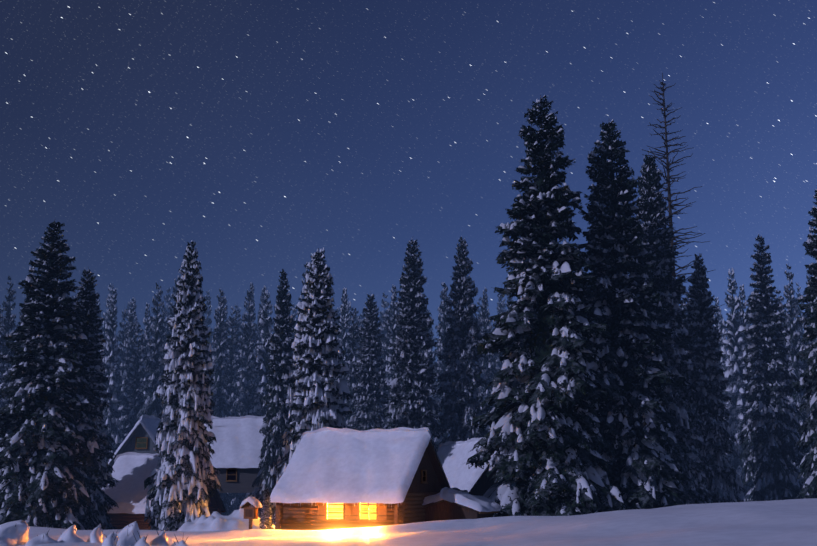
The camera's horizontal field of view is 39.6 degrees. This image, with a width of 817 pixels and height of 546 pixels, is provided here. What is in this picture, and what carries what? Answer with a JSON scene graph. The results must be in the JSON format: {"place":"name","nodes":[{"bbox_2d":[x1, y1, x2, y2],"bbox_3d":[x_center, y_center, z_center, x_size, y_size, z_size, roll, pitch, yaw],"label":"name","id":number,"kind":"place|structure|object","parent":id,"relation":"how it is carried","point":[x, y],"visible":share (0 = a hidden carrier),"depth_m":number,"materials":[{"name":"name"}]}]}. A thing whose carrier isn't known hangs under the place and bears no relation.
{"place":"outdoors","nodes":[
{"label":"outdoors","id":0,"kind":"place"},
{"bbox_2d":[108,414,160,466],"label":"cabin","id":1,"kind":"object","parent":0,"point":[140,437],"visible":0.42,"depth_m":94.64,"materials":[{"name":"brown wood"}]},
{"bbox_2d":[0,0,816,380],"label":"sky","id":2,"kind":"structure","parent":0,"point":[264,135],"materials":[{"name":"blue"}]},
{"bbox_2d":[15,498,816,545],"bbox_3d":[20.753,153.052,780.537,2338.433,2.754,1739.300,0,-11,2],"label":"snow ground","id":3,"kind":"structure","parent":0,"point":[790,522],"depth_m":44.44,"materials":[{"name":"white snow"}]},
{"bbox_2d":[0,305,7,415],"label":"spruce","id":4,"kind":"object","parent":3,"relation":"on","point":[4,367],"visible":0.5,"depth_m":99.03,"materials":[{"name":"green plant"}]},
{"bbox_2d":[0,276,15,437],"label":"spruce","id":5,"kind":"object","parent":3,"relation":"on","point":[7,326],"visible":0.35,"depth_m":106.08,"materials":[{"name":"green plant"}]},
{"bbox_2d":[0,520,28,545],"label":"snow mound","id":6,"kind":"object","parent":3,"relation":"on","point":[13,533],"visible":1,"depth_m":39.57,"materials":[{"name":"white snow"}]},
{"bbox_2d":[0,297,40,484],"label":"spruce","id":7,"kind":"object","parent":3,"relation":"on","point":[28,299],"depth_m":74.95,"materials":[{"name":"green plant"}]},
{"bbox_2d":[25,531,57,545],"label":"snow mound","id":8,"kind":"object","parent":3,"relation":"on","point":[44,538],"visible":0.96,"depth_m":39.44,"materials":[{"name":"white snow"}]},
{"bbox_2d":[0,221,100,529],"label":"spruce","id":9,"kind":"object","parent":3,"relation":"on","point":[39,485],"visible":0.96,"depth_m":66.39,"materials":[{"name":"green plant"}]},
{"bbox_2d":[56,524,84,542],"bbox_3d":[-12.242,9.278,40.562,1.475,0.837,1.007,-10,-15,40],"label":"snow mound","id":10,"kind":"object","parent":3,"relation":"on","point":[69,535],"visible":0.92,"depth_m":40.15,"materials":[{"name":"white snow"}]},
{"bbox_2d":[65,269,118,529],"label":"spruce","id":11,"kind":"object","parent":3,"relation":"on","point":[87,326],"visible":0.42,"depth_m":70.05,"materials":[{"name":"green plant"}]},
{"bbox_2d":[86,523,103,542],"bbox_3d":[-11.207,9.349,40.620,0.692,0.778,1.098,4,-12,-21],"label":"snow mound","id":12,"kind":"object","parent":3,"relation":"on","point":[96,535],"visible":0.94,"depth_m":40.46,"materials":[{"name":"white snow"}]},
{"bbox_2d":[95,299,102,350],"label":"spruce","id":13,"kind":"object","parent":3,"relation":"on","point":[99,304],"depth_m":191.39,"materials":[{"name":"green plant"}]},
{"bbox_2d":[95,298,116,422],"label":"spruce","id":14,"kind":"object","parent":3,"relation":"on","point":[109,319],"visible":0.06,"depth_m":137.29,"materials":[{"name":"green plant"}]},
{"bbox_2d":[97,283,117,383],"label":"spruce","id":15,"kind":"object","parent":3,"relation":"on","point":[107,306],"visible":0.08,"depth_m":169.37,"materials":[{"name":"green plant"}]},
{"bbox_2d":[97,288,121,486],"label":"spruce","id":16,"kind":"object","parent":3,"relation":"on","point":[111,349],"visible":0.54,"depth_m":114.47,"materials":[{"name":"green"}]},
{"bbox_2d":[102,530,118,545],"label":"snow mound","id":17,"kind":"object","parent":3,"relation":"on","point":[111,539],"visible":1,"depth_m":37.65,"materials":[{"name":"white snow"}]},
{"bbox_2d":[113,309,129,427],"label":"spruce","id":18,"kind":"object","parent":3,"relation":"on","point":[119,357],"visible":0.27,"depth_m":134.53,"materials":[{"name":"green plant"}]},
{"bbox_2d":[124,302,131,340],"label":"spruce","id":19,"kind":"object","parent":3,"relation":"on","point":[128,306],"visible":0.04,"depth_m":192.25,"materials":[{"name":"grey"}]},
{"bbox_2d":[116,298,140,440],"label":"spruce","id":20,"kind":"object","parent":3,"relation":"on","point":[130,332],"visible":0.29,"depth_m":124.33,"materials":[{"name":"grey"}]},
{"bbox_2d":[117,521,139,545],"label":"snow mound","id":21,"kind":"object","parent":3,"relation":"on","point":[125,535],"visible":0.9,"depth_m":39.47,"materials":[{"name":"white snow"}]},
{"bbox_2d":[114,323,147,451],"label":"spruce","id":22,"kind":"object","parent":3,"relation":"on","point":[135,385],"visible":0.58,"depth_m":111.78,"materials":[{"name":"grey"}]},
{"bbox_2d":[124,297,139,354],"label":"spruce","id":23,"kind":"object","parent":3,"relation":"on","point":[130,312],"visible":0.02,"depth_m":158.48,"materials":[{"name":"green plant"}]},
{"bbox_2d":[133,531,148,545],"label":"snow mound","id":24,"kind":"object","parent":3,"relation":"on","point":[142,541],"visible":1,"depth_m":37.89,"materials":[{"name":"white snow"}]},
{"bbox_2d":[139,302,151,406],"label":"spruce","id":25,"kind":"object","parent":3,"relation":"on","point":[146,334],"visible":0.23,"depth_m":129.13,"materials":[{"name":"green plant"}]},
{"bbox_2d":[137,282,165,420],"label":"spruce","id":26,"kind":"object","parent":3,"relation":"on","point":[152,405],"visible":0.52,"depth_m":109.71,"materials":[{"name":"grey"}]},
{"bbox_2d":[149,530,169,544],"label":"snow mound","id":27,"kind":"object","parent":3,"relation":"on","point":[161,538],"visible":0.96,"depth_m":40.17,"materials":[{"name":"white snow"}]},
{"bbox_2d":[156,305,166,412],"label":"spruce","id":28,"kind":"object","parent":3,"relation":"on","point":[164,337],"visible":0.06,"depth_m":135.15,"materials":[{"name":"grey"}]},
{"bbox_2d":[101,452,225,529],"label":"cabin","id":29,"kind":"object","parent":3,"relation":"on","point":[130,475],"visible":0.46,"depth_m":77.86,"materials":[{"name":"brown wood"}]},
{"bbox_2d":[163,313,169,348],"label":"spruce","id":30,"kind":"object","parent":3,"relation":"on","point":[166,324],"visible":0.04,"depth_m":158.85,"materials":[{"name":"grey"}]},
{"bbox_2d":[161,288,172,370],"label":"spruce","id":31,"kind":"object","parent":3,"relation":"on","point":[168,298],"visible":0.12,"depth_m":188.85,"materials":[{"name":"grey"}]},
{"bbox_2d":[159,276,179,412],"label":"spruce","id":32,"kind":"object","parent":3,"relation":"on","point":[172,313],"visible":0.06,"depth_m":125.12,"materials":[{"name":"green plant"}]},
{"bbox_2d":[173,533,188,545],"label":"snow mound","id":33,"kind":"object","parent":3,"relation":"on","point":[181,543],"visible":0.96,"depth_m":40.15,"materials":[{"name":"white snow"}]},
{"bbox_2d":[143,241,223,530],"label":"spruce","id":34,"kind":"object","parent":3,"relation":"on","point":[182,481],"visible":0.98,"depth_m":68.14,"materials":[{"name":"green"}]},
{"bbox_2d":[204,289,213,388],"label":"spruce","id":35,"kind":"object","parent":3,"relation":"on","point":[208,319],"visible":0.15,"depth_m":167.51,"materials":[{"name":"green plant"}]},
{"bbox_2d":[208,294,228,389],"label":"spruce","id":36,"kind":"object","parent":3,"relation":"on","point":[223,329],"visible":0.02,"depth_m":130.52,"materials":[{"name":"green plant"}]},
{"bbox_2d":[209,289,231,515],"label":"spruce","id":37,"kind":"object","parent":3,"relation":"on","point":[220,364],"visible":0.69,"depth_m":116.02,"materials":[{"name":"green plant"}]},
{"bbox_2d":[210,297,230,387],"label":"spruce","id":38,"kind":"object","parent":3,"relation":"on","point":[225,308],"depth_m":165.90,"materials":[{"name":"white"}]},
{"bbox_2d":[177,508,274,531],"bbox_3d":[-10.150,14.181,64.298,6.800,1.881,5.200,0,-11,2],"label":"snow pile","id":39,"kind":"object","parent":3,"relation":"on","point":[217,521],"visible":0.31,"depth_m":62.92,"materials":[{"name":"white snow"}]},
{"bbox_2d":[222,306,242,502],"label":"spruce","id":40,"kind":"object","parent":3,"relation":"on","point":[231,370],"visible":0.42,"depth_m":123.98,"materials":[{"name":"green plant"}]},
{"bbox_2d":[229,305,241,391],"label":"spruce","id":41,"kind":"object","parent":3,"relation":"on","point":[237,315],"visible":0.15,"depth_m":153.41,"materials":[{"name":"green plant"}]},
{"bbox_2d":[204,415,267,492],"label":"cabin","id":42,"kind":"object","parent":3,"relation":"on","point":[236,448],"visible":0.46,"depth_m":86.73,"materials":[{"name":"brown wood"}]},
{"bbox_2d":[227,286,258,513],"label":"spruce","id":43,"kind":"object","parent":3,"relation":"on","point":[247,383],"visible":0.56,"depth_m":119.82,"materials":[{"name":"green plant"}]},
{"bbox_2d":[234,318,252,415],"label":"spruce","id":44,"kind":"object","parent":3,"relation":"on","point":[241,334],"visible":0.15,"depth_m":138.91,"materials":[{"name":"green plant"}]},
{"bbox_2d":[239,496,261,528],"bbox_3d":[-8.259,12.789,59.418,1.000,2.138,0.760,-4,-12,21],"label":"birdhouse","id":45,"kind":"object","parent":3,"relation":"on","point":[250,513],"visible":0.96,"depth_m":59.30,"materials":[{"name":"brown wood"}]},
{"bbox_2d":[247,282,255,368],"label":"spruce","id":46,"kind":"object","parent":3,"relation":"on","point":[251,302],"visible":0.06,"depth_m":169.14,"materials":[{"name":"grey"}]},
{"bbox_2d":[252,308,263,406],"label":"spruce","id":47,"kind":"object","parent":3,"relation":"on","point":[258,328],"visible":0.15,"depth_m":143.01,"materials":[{"name":"grey"}]},
{"bbox_2d":[243,290,273,517],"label":"spruce","id":48,"kind":"object","parent":3,"relation":"on","point":[262,355],"visible":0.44,"depth_m":112.98,"materials":[{"name":"white"}]},
{"bbox_2d":[255,285,267,354],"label":"spruce","id":49,"kind":"object","parent":3,"relation":"on","point":[262,304],"visible":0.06,"depth_m":156.03,"materials":[{"name":"grey"}]},
{"bbox_2d":[259,487,273,528],"bbox_3d":[-7.396,12.330,59.159,0.809,2.320,0.863,4,-12,-20],"label":"spruce","id":50,"kind":"object","parent":3,"relation":"on","point":[266,519],"visible":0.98,"depth_m":59.00,"materials":[{"name":"grey"}]},
{"bbox_2d":[251,269,295,524],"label":"spruce","id":51,"kind":"object","parent":3,"relation":"on","point":[275,419],"visible":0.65,"depth_m":82.64,"materials":[{"name":"green plant"}]},
{"bbox_2d":[292,304,297,369],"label":"spruce","id":52,"kind":"object","parent":3,"relation":"on","point":[294,312],"visible":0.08,"depth_m":158.21,"materials":[{"name":"white"}]},
{"bbox_2d":[296,263,309,335],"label":"spruce","id":53,"kind":"object","parent":3,"relation":"on","point":[303,283],"visible":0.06,"depth_m":105.11,"materials":[{"name":"grey"}]},
{"bbox_2d":[269,247,353,526],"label":"spruce","id":54,"kind":"object","parent":3,"relation":"on","point":[317,393],"visible":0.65,"depth_m":71.66,"materials":[{"name":"green"}]},
{"bbox_2d":[336,306,340,337],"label":"spruce","id":55,"kind":"object","parent":3,"relation":"on","point":[338,310],"visible":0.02,"depth_m":184.44,"materials":[{"name":"grey"}]},
{"bbox_2d":[336,288,350,420],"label":"spruce","id":56,"kind":"object","parent":3,"relation":"on","point":[345,333],"visible":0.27,"depth_m":121.44,"materials":[{"name":"white"}]},
{"bbox_2d":[335,287,352,380],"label":"spruce","id":57,"kind":"object","parent":3,"relation":"on","point":[347,315],"visible":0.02,"depth_m":142.61,"materials":[{"name":"white"}]},
{"bbox_2d":[347,302,352,341],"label":"spruce","id":58,"kind":"object","parent":3,"relation":"on","point":[349,307],"visible":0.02,"depth_m":159.00,"materials":[{"name":"green plant"}]},
{"bbox_2d":[342,308,361,423],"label":"spruce","id":59,"kind":"object","parent":3,"relation":"on","point":[351,358],"visible":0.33,"depth_m":103.56,"materials":[{"name":"grey"}]},
{"bbox_2d":[354,310,360,353],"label":"spruce","id":60,"kind":"object","parent":3,"relation":"on","point":[356,318],"visible":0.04,"depth_m":184.61,"materials":[{"name":"grey"}]},
{"bbox_2d":[354,319,362,399],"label":"spruce","id":61,"kind":"object","parent":3,"relation":"on","point":[360,322],"visible":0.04,"depth_m":131.56,"materials":[{"name":"grey"}]},
{"bbox_2d":[270,427,450,529],"bbox_3d":[-2.457,11.540,62.817,8.060,6.069,7.271,-5,-12,24],"label":"cabin","id":62,"kind":"object","parent":3,"relation":"on","point":[335,478],"visible":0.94,"depth_m":60.74,"materials":[{"name":"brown wood"}]},
{"bbox_2d":[355,311,365,345],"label":"spruce","id":63,"kind":"object","parent":3,"relation":"on","point":[361,316],"visible":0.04,"depth_m":168.11,"materials":[{"name":"grey"}]},
{"bbox_2d":[346,294,389,430],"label":"spruce","id":64,"kind":"object","parent":3,"relation":"on","point":[369,407],"visible":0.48,"depth_m":90.61,"materials":[{"name":"grey"}]},
{"bbox_2d":[377,293,389,357],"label":"spruce","id":65,"kind":"object","parent":3,"relation":"on","point":[384,305],"visible":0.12,"depth_m":168.37,"materials":[{"name":"grey"}]},
{"bbox_2d":[379,309,392,426],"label":"spruce","id":66,"kind":"object","parent":3,"relation":"on","point":[384,338],"visible":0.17,"depth_m":116.22,"materials":[{"name":"grey"}]},
{"bbox_2d":[382,285,399,427],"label":"spruce","id":67,"kind":"object","parent":3,"relation":"on","point":[389,368],"visible":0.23,"depth_m":114.84,"materials":[{"name":"green plant"}]},
{"bbox_2d":[383,291,399,357],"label":"spruce","id":68,"kind":"object","parent":3,"relation":"on","point":[390,317],"visible":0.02,"depth_m":142.59,"materials":[{"name":"grey"}]},
{"bbox_2d":[390,302,401,419],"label":"spruce","id":69,"kind":"object","parent":3,"relation":"on","point":[392,372],"visible":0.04,"depth_m":103.42,"materials":[{"name":"grey"}]},
{"bbox_2d":[383,240,443,451],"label":"spruce","id":70,"kind":"object","parent":3,"relation":"on","point":[413,404],"visible":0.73,"depth_m":82.67,"materials":[{"name":"green plant"}]},
{"bbox_2d":[423,310,436,440],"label":"spruce","id":71,"kind":"object","parent":3,"relation":"on","point":[433,356],"visible":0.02,"depth_m":130.33,"materials":[{"name":"grey"}]},
{"bbox_2d":[427,310,435,362],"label":"spruce","id":72,"kind":"object","parent":3,"relation":"on","point":[430,330],"depth_m":190.13,"materials":[{"name":"grey"}]},
{"bbox_2d":[431,282,450,443],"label":"spruce","id":73,"kind":"object","parent":3,"relation":"on","point":[441,367],"visible":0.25,"depth_m":114.90,"materials":[{"name":"grey"}]},
{"bbox_2d":[432,294,449,398],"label":"spruce","id":74,"kind":"object","parent":3,"relation":"on","point":[448,325],"depth_m":131.03,"materials":[{"name":"grey"}]},
{"bbox_2d":[422,487,500,521],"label":"shed","id":75,"kind":"structure","parent":3,"relation":"on","point":[459,503],"depth_m":60.76,"materials":[{"name":"brown wood"}]},
{"bbox_2d":[436,236,490,444],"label":"spruce","id":76,"kind":"object","parent":3,"relation":"on","point":[463,397],"visible":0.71,"depth_m":84.66,"materials":[{"name":"green plant"}]},
{"bbox_2d":[437,437,503,495],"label":"cabin","id":77,"kind":"object","parent":3,"relation":"on","point":[453,459],"visible":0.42,"depth_m":71.97,"materials":[{"name":"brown wood"}]},
{"bbox_2d":[475,297,481,388],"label":"spruce","id":78,"kind":"object","parent":3,"relation":"on","point":[478,303],"visible":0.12,"depth_m":189.08,"materials":[{"name":"grey"}]},
{"bbox_2d":[479,295,491,362],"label":"spruce","id":79,"kind":"object","parent":3,"relation":"on","point":[482,328],"visible":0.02,"depth_m":136.41,"materials":[{"name":"grey"}]},
{"bbox_2d":[475,288,496,434],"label":"spruce","id":80,"kind":"object","parent":3,"relation":"on","point":[487,365],"visible":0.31,"depth_m":114.33,"materials":[{"name":"grey"}]},
{"bbox_2d":[488,320,501,383],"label":"spruce","id":81,"kind":"object","parent":3,"relation":"on","point":[497,362],"visible":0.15,"depth_m":116.76,"materials":[{"name":"grey"}]},
{"bbox_2d":[496,297,503,368],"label":"spruce","id":82,"kind":"object","parent":3,"relation":"on","point":[500,304],"visible":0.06,"depth_m":157.29,"materials":[{"name":"grey"}]},
{"bbox_2d":[494,293,505,349],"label":"spruce","id":83,"kind":"object","parent":3,"relation":"on","point":[502,301],"visible":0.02,"depth_m":189.45,"materials":[{"name":"grey"}]},
{"bbox_2d":[500,293,512,364],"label":"spruce","id":84,"kind":"object","parent":3,"relation":"on","point":[508,309],"depth_m":143.02,"materials":[{"name":"grey"}]},
{"bbox_2d":[466,95,629,516],"bbox_3d":[7.906,3.050,66.332,9.563,28.343,10.671,-9,-14,40],"label":"spruce","id":85,"kind":"object","parent":3,"relation":"on","point":[538,438],"visible":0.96,"depth_m":64.38,"materials":[{"name":"green plant"}]},
{"bbox_2d":[571,119,691,509],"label":"spruce","id":86,"kind":"object","parent":3,"relation":"on","point":[636,424],"visible":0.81,"depth_m":67.65,"materials":[{"name":"green plant"}]},
{"bbox_2d":[635,152,715,503],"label":"spruce","id":87,"kind":"object","parent":3,"relation":"on","point":[687,434],"visible":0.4,"depth_m":73.15,"materials":[{"name":"green plant"}]},
{"bbox_2d":[642,73,726,376],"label":"bare larch","id":88,"kind":"object","parent":3,"relation":"on","point":[668,177],"visible":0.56,"depth_m":81.18,"materials":[{"name":"brown plant"}]},
{"bbox_2d":[682,293,693,358],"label":"spruce","id":89,"kind":"object","parent":3,"relation":"on","point":[686,312],"visible":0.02,"depth_m":108.16,"materials":[{"name":"grey"}]},
{"bbox_2d":[682,253,747,502],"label":"spruce","id":90,"kind":"object","parent":3,"relation":"on","point":[708,405],"visible":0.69,"depth_m":75.50,"materials":[{"name":"green plant"}]},
{"bbox_2d":[713,297,725,417],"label":"spruce","id":91,"kind":"object","parent":3,"relation":"on","point":[719,315],"visible":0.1,"depth_m":136.61,"materials":[{"name":"green plant"}]},
{"bbox_2d":[717,309,726,361],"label":"spruce","id":92,"kind":"object","parent":3,"relation":"on","point":[720,321],"visible":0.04,"depth_m":154.52,"materials":[{"name":"grey"}]},
{"bbox_2d":[721,268,757,497],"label":"spruce","id":93,"kind":"object","parent":3,"relation":"on","point":[734,342],"visible":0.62,"depth_m":114.31,"materials":[{"name":"green plant"}]},
{"bbox_2d":[738,284,756,479],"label":"spruce","id":94,"kind":"object","parent":3,"relation":"on","point":[745,321],"visible":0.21,"depth_m":121.03,"materials":[{"name":"green plant"}]},
{"bbox_2d":[737,234,809,501],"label":"spruce","id":95,"kind":"object","parent":3,"relation":"on","point":[768,436],"visible":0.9,"depth_m":83.23,"materials":[{"name":"green plant"}]},
{"bbox_2d":[773,289,789,458],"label":"spruce","id":96,"kind":"object","parent":3,"relation":"on","point":[782,299],"visible":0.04,"depth_m":114.50,"materials":[{"name":"grey"}]},
{"bbox_2d":[780,303,789,337],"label":"spruce","id":97,"kind":"object","parent":3,"relation":"on","point":[786,312],"depth_m":131.34,"materials":[{"name":"grey"}]},
{"bbox_2d":[784,264,815,479],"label":"spruce","id":98,"kind":"object","parent":3,"relation":"on","point":[793,342],"visible":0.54,"depth_m":102.68,"materials":[{"name":"grey"}]},
{"bbox_2d":[795,283,810,448],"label":"spruce","id":99,"kind":"object","parent":3,"relation":"on","point":[801,330],"visible":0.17,"depth_m":164.44,"materials":[{"name":"grey"}]},
{"bbox_2d":[792,189,816,498],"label":"spruce","id":100,"kind":"object","parent":3,"relation":"on","point":[808,383],"visible":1,"depth_m":70.70,"materials":[{"name":"grey"}]},
{"bbox_2d":[803,275,816,474],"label":"spruce","id":101,"kind":"object","parent":3,"relation":"on","point":[808,343],"visible":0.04,"depth_m":103.94,"materials":[{"name":"grey"}]}
]}

